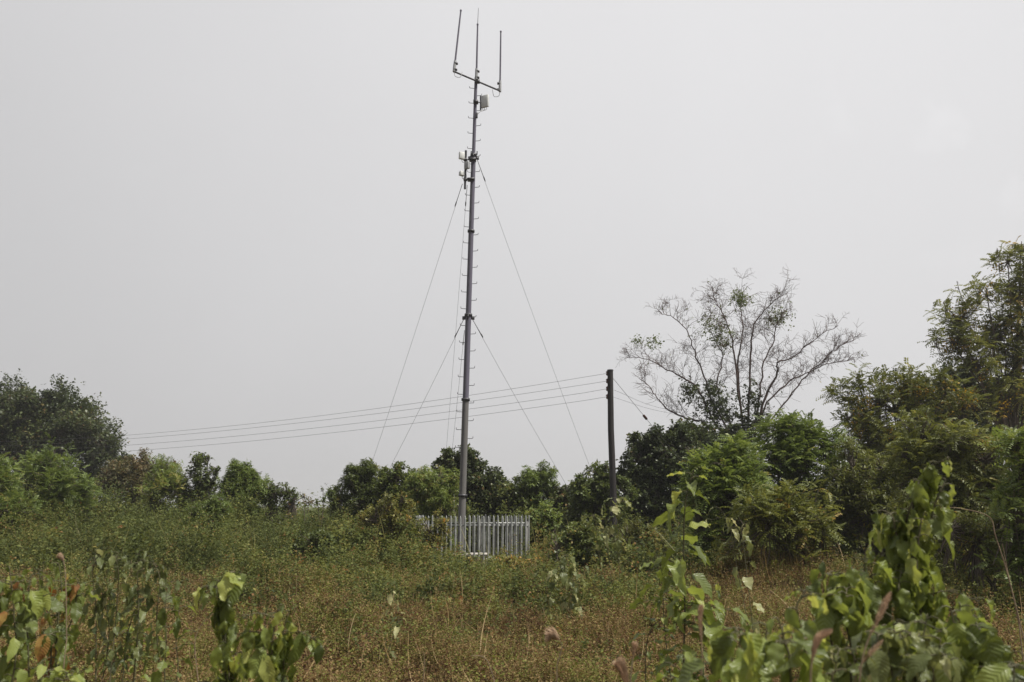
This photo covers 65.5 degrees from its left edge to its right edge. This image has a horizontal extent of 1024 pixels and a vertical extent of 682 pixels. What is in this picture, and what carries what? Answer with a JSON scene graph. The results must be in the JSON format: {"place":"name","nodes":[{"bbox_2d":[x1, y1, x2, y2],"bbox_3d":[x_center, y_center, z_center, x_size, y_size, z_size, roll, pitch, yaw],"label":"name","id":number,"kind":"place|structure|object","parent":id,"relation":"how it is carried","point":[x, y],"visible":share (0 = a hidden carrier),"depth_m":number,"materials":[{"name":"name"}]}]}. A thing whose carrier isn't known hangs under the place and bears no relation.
{"place":"outdoors","nodes":[
{"label":"outdoors","id":0,"kind":"place"},
{"bbox_2d":[0,0,1023,506],"label":"sky","id":1,"kind":"structure","parent":0,"point":[218,214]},
{"bbox_2d":[0,507,1023,681],"bbox_3d":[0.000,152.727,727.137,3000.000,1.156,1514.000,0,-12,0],"label":"ground","id":2,"kind":"structure","parent":0,"point":[544,639],"depth_m":14.43,"materials":[{"name":"plant"}]},
{"bbox_2d":[0,452,48,554],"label":"shrub","id":3,"kind":"object","parent":2,"relation":"on","point":[6,480],"visible":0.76,"depth_m":28.40,"materials":[{"name":"green plant"}]},
{"bbox_2d":[0,566,74,681],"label":"leafy plant","id":4,"kind":"object","parent":2,"relation":"on","point":[33,605],"visible":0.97,"depth_m":5.38,"materials":[{"name":"green plant"}]},
{"bbox_2d":[17,561,100,678],"bbox_3d":[-3.486,2.529,6.064,0.486,1.662,0.558,-9,-15,38],"label":"leafy plant","id":5,"kind":"object","parent":2,"relation":"on","point":[75,600],"visible":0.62,"depth_m":6.13,"materials":[{"name":"green plant"}]},
{"bbox_2d":[25,659,92,681],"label":"weed plant","id":6,"kind":"object","parent":2,"relation":"on","point":[41,669],"visible":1,"depth_m":4.70,"materials":[{"name":"green plant"}]},
{"bbox_2d":[13,432,108,540],"bbox_3d":[-18.733,6.517,32.491,3.980,5.590,2.870,0,-12,0],"label":"tree","id":7,"kind":"object","parent":2,"relation":"on","point":[56,482],"visible":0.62,"depth_m":32.22,"materials":[{"name":"green plant"}]},
{"bbox_2d":[55,552,66,668],"bbox_3d":[-3.359,2.414,5.831,0.152,1.686,0.051,0,-12,0],"label":"grass plume","id":8,"kind":"object","parent":2,"relation":"on","point":[60,555],"depth_m":5.94,"materials":[{"name":"beige plant"}]},
{"bbox_2d":[0,368,134,498],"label":"broad tree","id":9,"kind":"object","parent":2,"relation":"on","point":[29,417],"visible":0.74,"depth_m":60.58,"materials":[{"name":"green plant"}]},
{"bbox_2d":[73,549,186,681],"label":"leafy plant","id":10,"kind":"object","parent":2,"relation":"on","point":[132,593],"visible":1,"depth_m":7.88,"materials":[{"name":"green plant"}]},
{"bbox_2d":[99,624,164,681],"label":"weed plant","id":11,"kind":"object","parent":2,"relation":"on","point":[131,669],"visible":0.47,"depth_m":8.12,"materials":[{"name":"green plant"}]},
{"bbox_2d":[94,447,179,512],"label":"shrub","id":12,"kind":"object","parent":2,"relation":"on","point":[131,470],"visible":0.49,"depth_m":42.79,"materials":[{"name":"green plant"}]},
{"bbox_2d":[133,453,190,532],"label":"tree","id":13,"kind":"object","parent":2,"relation":"on","point":[174,481],"visible":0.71,"depth_m":36.20,"materials":[{"name":"green plant"}]},
{"bbox_2d":[151,586,198,681],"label":"leafy plant","id":14,"kind":"object","parent":2,"relation":"on","point":[156,676],"visible":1,"depth_m":6.64,"materials":[{"name":"green plant"}]},
{"bbox_2d":[169,451,220,516],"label":"tree","id":15,"kind":"object","parent":2,"relation":"on","point":[202,483],"visible":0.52,"depth_m":36.33,"materials":[{"name":"green plant"}]},
{"bbox_2d":[172,490,234,552],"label":"shrub","id":16,"kind":"object","parent":2,"relation":"on","point":[215,501],"visible":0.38,"depth_m":28.16,"materials":[{"name":"green plant"}]},
{"bbox_2d":[194,614,212,680],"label":"dry stalk","id":17,"kind":"object","parent":2,"relation":"on","point":[195,652],"visible":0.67,"depth_m":6.14,"materials":[{"name":"brown plant"}]},
{"bbox_2d":[192,571,259,681],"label":"leafy plant","id":18,"kind":"object","parent":2,"relation":"on","point":[230,585],"visible":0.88,"depth_m":4.92,"materials":[{"name":"green plant"}]},
{"bbox_2d":[213,457,271,538],"bbox_3d":[-11.902,7.626,35.156,3.092,4.950,2.518,0,-12,0],"label":"shrub","id":19,"kind":"object","parent":2,"relation":"on","point":[242,475],"visible":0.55,"depth_m":35.15,"materials":[{"name":"green plant"}]},
{"bbox_2d":[210,604,323,681],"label":"leafy plant","id":20,"kind":"object","parent":2,"relation":"on","point":[271,665],"visible":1,"depth_m":4.63,"materials":[{"name":"green plant"}]},
{"bbox_2d":[261,480,301,540],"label":"shrub","id":21,"kind":"object","parent":2,"relation":"on","point":[275,491],"visible":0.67,"depth_m":35.13,"materials":[{"name":"green plant"}]},
{"bbox_2d":[300,493,314,524],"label":"sapling","id":22,"kind":"object","parent":2,"relation":"on","point":[308,502],"visible":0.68,"depth_m":33.31,"materials":[{"name":"green plant"}]},
{"bbox_2d":[289,527,340,563],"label":"shrub","id":23,"kind":"object","parent":2,"relation":"on","point":[313,535],"visible":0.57,"depth_m":24.18,"materials":[{"name":"green plant"}]},
{"bbox_2d":[315,488,328,526],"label":"sapling","id":24,"kind":"object","parent":2,"relation":"on","point":[323,498],"visible":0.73,"depth_m":33.29,"materials":[{"name":"green plant"}]},
{"bbox_2d":[322,457,384,528],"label":"tree","id":25,"kind":"object","parent":2,"relation":"on","point":[359,482],"visible":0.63,"depth_m":34.16,"materials":[{"name":"green plant"}]},
{"bbox_2d":[123,478,622,523],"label":"distant scrub","id":26,"kind":"object","parent":2,"relation":"on","point":[309,507],"visible":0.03,"depth_m":74.88,"materials":[{"name":"green plant"}]},
{"bbox_2d":[377,591,406,663],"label":"weed plant","id":27,"kind":"object","parent":2,"relation":"on","point":[390,597],"visible":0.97,"depth_m":11.89,"materials":[{"name":"green plant"}]},
{"bbox_2d":[372,461,420,524],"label":"tree","id":28,"kind":"object","parent":2,"relation":"on","point":[392,481],"visible":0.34,"depth_m":33.12,"materials":[{"name":"green plant"}]},
{"bbox_2d":[351,491,453,558],"bbox_3d":[-3.493,6.316,25.741,3.290,2.944,1.794,0,-12,0],"label":"shrub","id":29,"kind":"object","parent":2,"relation":"on","point":[391,516],"visible":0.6,"depth_m":25.66,"materials":[{"name":"green plant"}]},
{"bbox_2d":[400,463,468,558],"bbox_3d":[-3.311,6.888,31.250,2.746,4.184,2.383,-10,-15,39],"label":"shrub","id":30,"kind":"object","parent":2,"relation":"on","point":[431,491],"visible":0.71,"depth_m":31.03,"materials":[{"name":"green plant"}]},
{"bbox_2d":[452,330,464,447],"bbox_3d":[-3.065,5.981,39.695,0.056,8.977,19.994,1,-12,-7],"label":"guy wire","id":31,"kind":"object","parent":2,"relation":"attached to","point":[459,380],"visible":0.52,"depth_m":33.51,"materials":[{"name":"metal"}]},
{"bbox_2d":[430,443,488,527],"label":"tree","id":32,"kind":"object","parent":2,"relation":"on","point":[449,459],"visible":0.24,"depth_m":37.21,"materials":[{"name":"green plant"}]},
{"bbox_2d":[416,514,529,563],"bbox_3d":[-1.365,7.685,30.049,4.151,2.217,4.114,0,-12,0],"label":"palisade fence","id":33,"kind":"object","parent":2,"relation":"on","point":[481,525],"visible":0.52,"depth_m":28.24,"materials":[{"name":"metal"}]},
{"bbox_2d":[455,71,500,562],"bbox_3d":[-1.424,-1.231,30.886,1.924,19.818,1.570,0,-12,0],"label":"guyed mast","id":34,"kind":"object","parent":2,"relation":"on","point":[467,317],"visible":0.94,"depth_m":30.61,"materials":[{"name":"metal"}]},
{"bbox_2d":[376,186,461,449],"bbox_3d":[-5.251,2.142,35.749,0.056,14.905,12.918,7,-14,-30],"label":"guy wire","id":35,"kind":"object","parent":34,"relation":"attached to","point":[423,306],"visible":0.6,"depth_m":33.77,"materials":[{"name":"metal"}]},
{"bbox_2d":[389,319,463,468],"bbox_3d":[-5.112,4.864,35.271,0.056,9.382,12.930,7,-13,-30],"label":"guy wire","id":36,"kind":"object","parent":34,"relation":"attached to","point":[432,383],"visible":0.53,"depth_m":32.77,"materials":[{"name":"metal"}]},
{"bbox_2d":[446,191,466,446],"bbox_3d":[-3.144,3.054,40.268,0.056,14.939,20.095,2,-12,-8],"label":"guy wire","id":37,"kind":"object","parent":34,"relation":"attached to","point":[458,297],"visible":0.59,"depth_m":35.18,"materials":[{"name":"metal"}]},
{"bbox_2d":[453,9,461,77],"bbox_3d":[-2.201,-12.138,32.429,0.398,3.147,0.182,6,-13,-29],"label":"whip antenna","id":38,"kind":"object","parent":34,"relation":"attached to","point":[455,63],"visible":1,"depth_m":32.33,"materials":[{"name":"metal"}]},
{"bbox_2d":[463,150,475,188],"bbox_3d":[-1.699,-6.857,32.041,0.501,1.648,0.310,0,-12,0],"label":"standoff pole","id":39,"kind":"object","parent":34,"relation":"attached to","point":[465,179],"visible":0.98,"depth_m":31.93,"materials":[{"name":"metal"}]},
{"bbox_2d":[459,151,464,162],"bbox_3d":[-1.974,-7.349,31.942,0.325,0.441,0.155,5,-13,-25],"label":"radio unit","id":40,"kind":"object","parent":39,"relation":"attached to","point":[461,155],"visible":1,"depth_m":31.86,"materials":[{"name":"paint"}]},
{"bbox_2d":[459,171,466,178],"bbox_3d":[-1.958,-6.596,31.796,0.318,0.321,0.155,8,-14,-34],"label":"radio unit","id":41,"kind":"object","parent":39,"relation":"attached to","point":[462,173],"visible":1,"depth_m":31.72,"materials":[{"name":"paint"}]},
{"bbox_2d":[464,161,471,172],"bbox_3d":[-1.783,-6.940,31.888,0.254,0.441,0.258,-7,-13,29],"label":"radio unit","id":42,"kind":"object","parent":39,"relation":"attached to","point":[466,165],"visible":1,"depth_m":31.79,"materials":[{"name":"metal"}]},
{"bbox_2d":[475,8,479,79],"bbox_3d":[-1.436,-12.398,33.167,0.187,3.347,0.162,0,-12,0],"label":"whip antenna","id":43,"kind":"object","parent":34,"relation":"on","point":[477,71],"visible":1,"depth_m":32.99,"materials":[{"name":"metal"}]},
{"bbox_2d":[473,94,488,113],"bbox_3d":[-1.281,-9.640,32.714,0.668,1.010,0.305,3,-12,-12],"label":"panel antenna","id":44,"kind":"object","parent":34,"relation":"attached to","point":[484,102],"visible":1,"depth_m":32.72,"materials":[{"name":"paint"}]},
{"bbox_2d":[492,31,501,96],"bbox_3d":[-0.643,-11.779,33.828,0.409,3.089,0.141,2,-12,-8],"label":"whip antenna","id":45,"kind":"object","parent":34,"relation":"attached to","point":[499,84],"visible":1,"depth_m":33.72,"materials":[{"name":"metal"}]},
{"bbox_2d":[477,160,592,473],"bbox_3d":[2.066,1.601,35.913,0.056,16.046,13.059,-7,-14,32],"label":"guy wire","id":46,"kind":"object","parent":34,"relation":"attached to","point":[526,296],"visible":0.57,"depth_m":34.19,"materials":[{"name":"metal"}]},
{"bbox_2d":[470,655,494,681],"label":"dry stalk","id":47,"kind":"object","parent":2,"relation":"on","point":[488,663],"visible":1,"depth_m":5.65,"materials":[{"name":"beige plant"}]},
{"bbox_2d":[466,466,517,541],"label":"shrub","id":48,"kind":"object","parent":2,"relation":"on","point":[494,476],"visible":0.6,"depth_m":35.91,"materials":[{"name":"green plant"}]},
{"bbox_2d":[463,554,542,571],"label":"shrub","id":49,"kind":"object","parent":2,"relation":"on","point":[512,559],"visible":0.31,"depth_m":23.16,"materials":[{"name":"green plant"}]},
{"bbox_2d":[0,462,1023,681],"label":"undergrowth","id":50,"kind":"object","parent":2,"relation":"on","point":[352,545],"depth_m":23.16,"materials":[{"name":"green plant"}]},
{"bbox_2d":[0,531,1023,681],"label":"ground cover","id":51,"kind":"object","parent":2,"relation":"on","point":[443,658],"visible":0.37,"depth_m":13.36,"materials":[{"name":"green plant"}]},
{"bbox_2d":[488,475,535,545],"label":"shrub","id":52,"kind":"object","parent":2,"relation":"on","point":[517,491],"visible":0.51,"depth_m":35.08,"materials":[{"name":"green plant"}]},
{"bbox_2d":[472,319,565,483],"bbox_3d":[1.634,4.869,35.270,0.056,9.391,12.842,-7,-13,29],"label":"guy wire","id":53,"kind":"object","parent":2,"relation":"attached to","point":[509,386],"visible":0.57,"depth_m":32.65,"materials":[{"name":"metal"}]},
{"bbox_2d":[517,459,561,540],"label":"tree","id":54,"kind":"object","parent":2,"relation":"on","point":[540,485],"visible":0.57,"depth_m":35.19,"materials":[{"name":"green plant"}]},
{"bbox_2d":[524,499,562,551],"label":"shrub","id":55,"kind":"object","parent":2,"relation":"on","point":[551,518],"visible":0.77,"depth_m":30.03,"materials":[{"name":"green plant"}]},
{"bbox_2d":[544,627,561,681],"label":"grass plume","id":56,"kind":"object","parent":2,"relation":"on","point":[550,633],"depth_m":6.14,"materials":[{"name":"beige plant"}]},
{"bbox_2d":[542,483,571,530],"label":"shrub","id":57,"kind":"object","parent":2,"relation":"on","point":[562,494],"visible":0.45,"depth_m":34.94,"materials":[{"name":"green plant"}]},
{"bbox_2d":[534,553,588,620],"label":"weed plant","id":58,"kind":"object","parent":2,"relation":"on","point":[567,582],"visible":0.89,"depth_m":14.79,"materials":[{"name":"green plant"}]},
{"bbox_2d":[544,519,619,570],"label":"shrub","id":59,"kind":"object","parent":2,"relation":"on","point":[574,538],"visible":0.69,"depth_m":23.57,"materials":[{"name":"green plant"}]},
{"bbox_2d":[557,459,641,536],"bbox_3d":[3.489,6.999,32.615,2.969,4.409,2.906,6,-13,-27],"label":"tree","id":60,"kind":"object","parent":2,"relation":"on","point":[590,495],"visible":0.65,"depth_m":32.26,"materials":[{"name":"green plant"}]},
{"bbox_2d":[581,495,632,581],"bbox_3d":[2.331,5.079,19.293,1.269,2.668,0.801,0,-12,0],"label":"weed plant","id":61,"kind":"object","parent":2,"relation":"on","point":[616,510],"visible":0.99,"depth_m":19.47,"materials":[{"name":"green plant"}]},
{"bbox_2d":[606,369,616,543],"bbox_3d":[3.838,5.033,30.615,0.324,7.962,0.270,0,-12,0],"label":"utility pole","id":62,"kind":"object","parent":2,"relation":"on","point":[611,441],"visible":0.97,"depth_m":30.75,"materials":[{"name":"brown wood"}]},
{"bbox_2d":[8,389,603,451],"bbox_3d":[-21.128,4.880,42.136,54.597,1.496,0.012,-5,-13,24],"label":"power line","id":63,"kind":"object","parent":62,"relation":"attached to","point":[320,427],"visible":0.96,"depth_m":36.46,"materials":[{"name":"metal"}]},
{"bbox_2d":[9,373,605,441],"bbox_3d":[-21.120,4.311,42.254,54.611,1.556,0.012,-5,-13,24],"label":"power line","id":64,"kind":"object","parent":62,"relation":"attached to","point":[321,415],"visible":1,"depth_m":36.69,"materials":[{"name":"metal"}]},
{"bbox_2d":[12,381,604,445],"bbox_3d":[-21.124,4.569,42.201,54.604,1.471,0.012,-5,-13,24],"label":"power line","id":65,"kind":"object","parent":62,"relation":"attached to","point":[320,420],"visible":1,"depth_m":36.51,"materials":[{"name":"metal"}]},
{"bbox_2d":[22,397,603,456],"bbox_3d":[-21.131,5.185,42.073,54.590,1.488,0.012,-5,-13,24],"label":"power line","id":66,"kind":"object","parent":62,"relation":"attached to","point":[344,431],"visible":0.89,"depth_m":35.77,"materials":[{"name":"metal"}]},
{"bbox_2d":[615,381,678,457],"bbox_3d":[5.821,3.601,32.316,4.605,3.787,0.110,9,-14,-36],"label":"stay wire","id":67,"kind":"object","parent":62,"relation":"attached to","point":[645,417],"visible":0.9,"depth_m":32.04,"materials":[{"name":"grey metal"}]},
{"bbox_2d":[614,397,757,427],"bbox_3d":[27.200,5.455,51.318,61.657,2.251,3.461,9,-15,-37],"label":"power line","id":68,"kind":"object","parent":62,"relation":"attached to","point":[675,414],"visible":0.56,"depth_m":35.62,"materials":[{"name":"metal"}]},
{"bbox_2d":[615,390,824,426],"bbox_3d":[27.224,5.248,51.362,61.685,2.381,3.463,9,-15,-37],"label":"power line","id":69,"kind":"object","parent":62,"relation":"attached to","point":[690,415],"visible":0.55,"depth_m":36.71,"materials":[{"name":"metal"}]},
{"bbox_2d":[611,656,628,681],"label":"grass plume","id":70,"kind":"object","parent":2,"relation":"on","point":[620,664],"depth_m":3.37,"materials":[{"name":"beige plant"}]},
{"bbox_2d":[595,514,667,555],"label":"shrub","id":71,"kind":"object","parent":2,"relation":"on","point":[635,525],"visible":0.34,"depth_m":26.06,"materials":[{"name":"green plant"}]},
{"bbox_2d":[630,641,637,681],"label":"grass plume","id":72,"kind":"object","parent":2,"relation":"on","point":[634,646],"depth_m":3.96,"materials":[{"name":"beige plant"}]},
{"bbox_2d":[616,419,711,547],"bbox_3d":[6.759,6.620,35.160,5.503,6.435,4.084,0,-12,0],"label":"broad tree","id":73,"kind":"object","parent":2,"relation":"on","point":[648,465],"visible":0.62,"depth_m":34.88,"materials":[{"name":"green plant"}]},
{"bbox_2d":[653,650,708,681],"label":"leafy plant","id":74,"kind":"object","parent":2,"relation":"on","point":[689,657],"visible":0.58,"depth_m":3.96,"materials":[{"name":"green plant"}]},
{"bbox_2d":[628,551,744,681],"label":"weed plant","id":75,"kind":"object","parent":2,"relation":"on","point":[637,602],"visible":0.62,"depth_m":7.24,"materials":[{"name":"green plant"}]},
{"bbox_2d":[697,604,703,675],"bbox_3d":[0.859,1.832,3.502,0.039,1.296,0.034,0,-12,0],"label":"grass plume","id":76,"kind":"object","parent":2,"relation":"on","point":[700,610],"depth_m":3.61,"materials":[{"name":"plant"}]},
{"bbox_2d":[652,465,749,681],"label":"sapling","id":77,"kind":"object","parent":2,"relation":"on","point":[711,626],"visible":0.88,"depth_m":6.89,"materials":[{"name":"green plant"}]},
{"bbox_2d":[675,416,756,521],"bbox_3d":[9.579,7.090,38.808,5.364,6.895,3.948,0,-12,0],"label":"broad tree","id":78,"kind":"object","parent":2,"relation":"on","point":[703,435],"visible":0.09,"depth_m":38.62,"materials":[{"name":"green plant"}]},
{"bbox_2d":[670,428,782,573],"bbox_3d":[5.875,4.600,21.462,3.286,4.444,2.738,0,-12,0],"label":"feathery tree","id":79,"kind":"object","parent":2,"relation":"on","point":[733,466],"visible":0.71,"depth_m":21.24,"materials":[{"name":"green plant"}]},
{"bbox_2d":[705,507,763,633],"bbox_3d":[3.022,3.417,10.490,0.682,2.432,0.616,-10,-15,39],"label":"weed plant","id":80,"kind":"object","parent":2,"relation":"on","point":[748,582],"visible":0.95,"depth_m":10.61,"materials":[{"name":"green plant"}]},
{"bbox_2d":[615,265,868,454],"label":"bare tree","id":81,"kind":"object","parent":2,"relation":"on","point":[712,389],"visible":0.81,"depth_m":44.31,"materials":[{"name":"brown plant"}]},
{"bbox_2d":[678,589,841,681],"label":"leafy plant","id":82,"kind":"object","parent":2,"relation":"on","point":[760,658],"visible":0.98,"depth_m":3.17,"materials":[{"name":"green plant"}]},
{"bbox_2d":[704,475,850,579],"bbox_3d":[6.419,4.793,19.297,3.704,3.087,2.090,0,-12,0],"label":"feathery tree","id":83,"kind":"object","parent":2,"relation":"on","point":[795,516],"visible":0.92,"depth_m":19.27,"materials":[{"name":"green plant"}]},
{"bbox_2d":[738,408,859,564],"bbox_3d":[8.857,4.860,24.651,4.058,5.573,3.590,8,-14,-33],"label":"feathery tree","id":84,"kind":"object","parent":2,"relation":"on","point":[792,455],"visible":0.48,"depth_m":24.55,"materials":[{"name":"green plant"}]},
{"bbox_2d":[809,628,832,681],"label":"grass plume","id":85,"kind":"object","parent":2,"relation":"on","point":[820,636],"depth_m":2.83,"materials":[{"name":"beige plant"}]},
{"bbox_2d":[800,549,912,681],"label":"leafy plant","id":86,"kind":"object","parent":2,"relation":"on","point":[860,594],"visible":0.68,"depth_m":4.12,"materials":[{"name":"green plant"}]},
{"bbox_2d":[854,639,882,681],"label":"grass plume","id":87,"kind":"object","parent":2,"relation":"on","point":[870,651],"depth_m":3.30,"materials":[{"name":"beige plant"}]},
{"bbox_2d":[812,433,925,566],"bbox_3d":[10.461,4.962,23.335,3.409,4.612,2.319,7,-14,-30],"label":"shrub","id":88,"kind":"object","parent":2,"relation":"on","point":[857,500],"visible":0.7,"depth_m":23.07,"materials":[{"name":"green plant"}]},
{"bbox_2d":[858,591,891,681],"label":"grass plume","id":89,"kind":"object","parent":2,"relation":"on","point":[885,603],"depth_m":3.23,"materials":[{"name":"brown plant"}]},
{"bbox_2d":[815,612,966,681],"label":"leafy plant","id":90,"kind":"object","parent":2,"relation":"on","point":[884,663],"visible":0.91,"depth_m":3.40,"materials":[{"name":"green plant"}]},
{"bbox_2d":[815,357,1002,525],"bbox_3d":[14.919,4.646,29.707,6.658,8.077,3.648,0,-12,0],"label":"flowering tree","id":91,"kind":"object","parent":2,"relation":"on","point":[871,427],"visible":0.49,"depth_m":29.90,"materials":[{"name":"green plant"}]},
{"bbox_2d":[863,456,995,681],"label":"vine draped stem","id":92,"kind":"object","parent":2,"relation":"on","point":[904,538],"visible":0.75,"depth_m":4.42,"materials":[{"name":"green plant"}]},
{"bbox_2d":[873,602,1010,681],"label":"leafy plant","id":93,"kind":"object","parent":2,"relation":"on","point":[977,638],"visible":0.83,"depth_m":3.66,"materials":[{"name":"green plant"}]},
{"bbox_2d":[876,404,1020,594],"bbox_3d":[11.663,4.249,20.589,3.874,5.224,2.954,-6,-13,25],"label":"feathery shrub","id":94,"kind":"object","parent":2,"relation":"on","point":[956,446],"visible":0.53,"depth_m":20.55,"materials":[{"name":"green plant"}]},
{"bbox_2d":[896,356,1023,515],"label":"broad tree","id":95,"kind":"object","parent":2,"relation":"on","point":[965,375],"visible":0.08,"depth_m":36.48,"materials":[{"name":"green plant"}]},
{"bbox_2d":[917,235,1023,508],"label":"flowering tree","id":96,"kind":"object","parent":2,"relation":"on","point":[958,325],"visible":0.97,"depth_m":33.63,"materials":[{"name":"green plant"}]},
{"bbox_2d":[923,500,1023,611],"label":"shrub","id":97,"kind":"object","parent":2,"relation":"on","point":[966,530],"visible":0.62,"depth_m":16.24,"materials":[{"name":"green plant"}]},
{"bbox_2d":[941,507,1023,641],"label":"dry stalk","id":98,"kind":"object","parent":2,"relation":"on","point":[1006,571],"visible":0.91,"depth_m":8.18,"materials":[{"name":"brown plant"}]},
{"bbox_2d":[968,422,1023,611],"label":"feathery shrub","id":99,"kind":"object","parent":2,"relation":"on","point":[1013,514],"visible":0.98,"depth_m":15.61,"materials":[{"name":"green plant"}]},
{"bbox_2d":[969,649,1023,681],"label":"leafy plant","id":100,"kind":"object","parent":2,"relation":"on","point":[1008,669],"visible":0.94,"depth_m":3.15,"materials":[{"name":"green plant"}]},
{"bbox_2d":[1002,544,1023,661],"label":"dry stalk","id":101,"kind":"object","parent":2,"relation":"on","point":[1017,617],"visible":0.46,"depth_m":8.54,"materials":[{"name":"brown plant"}]}
]}

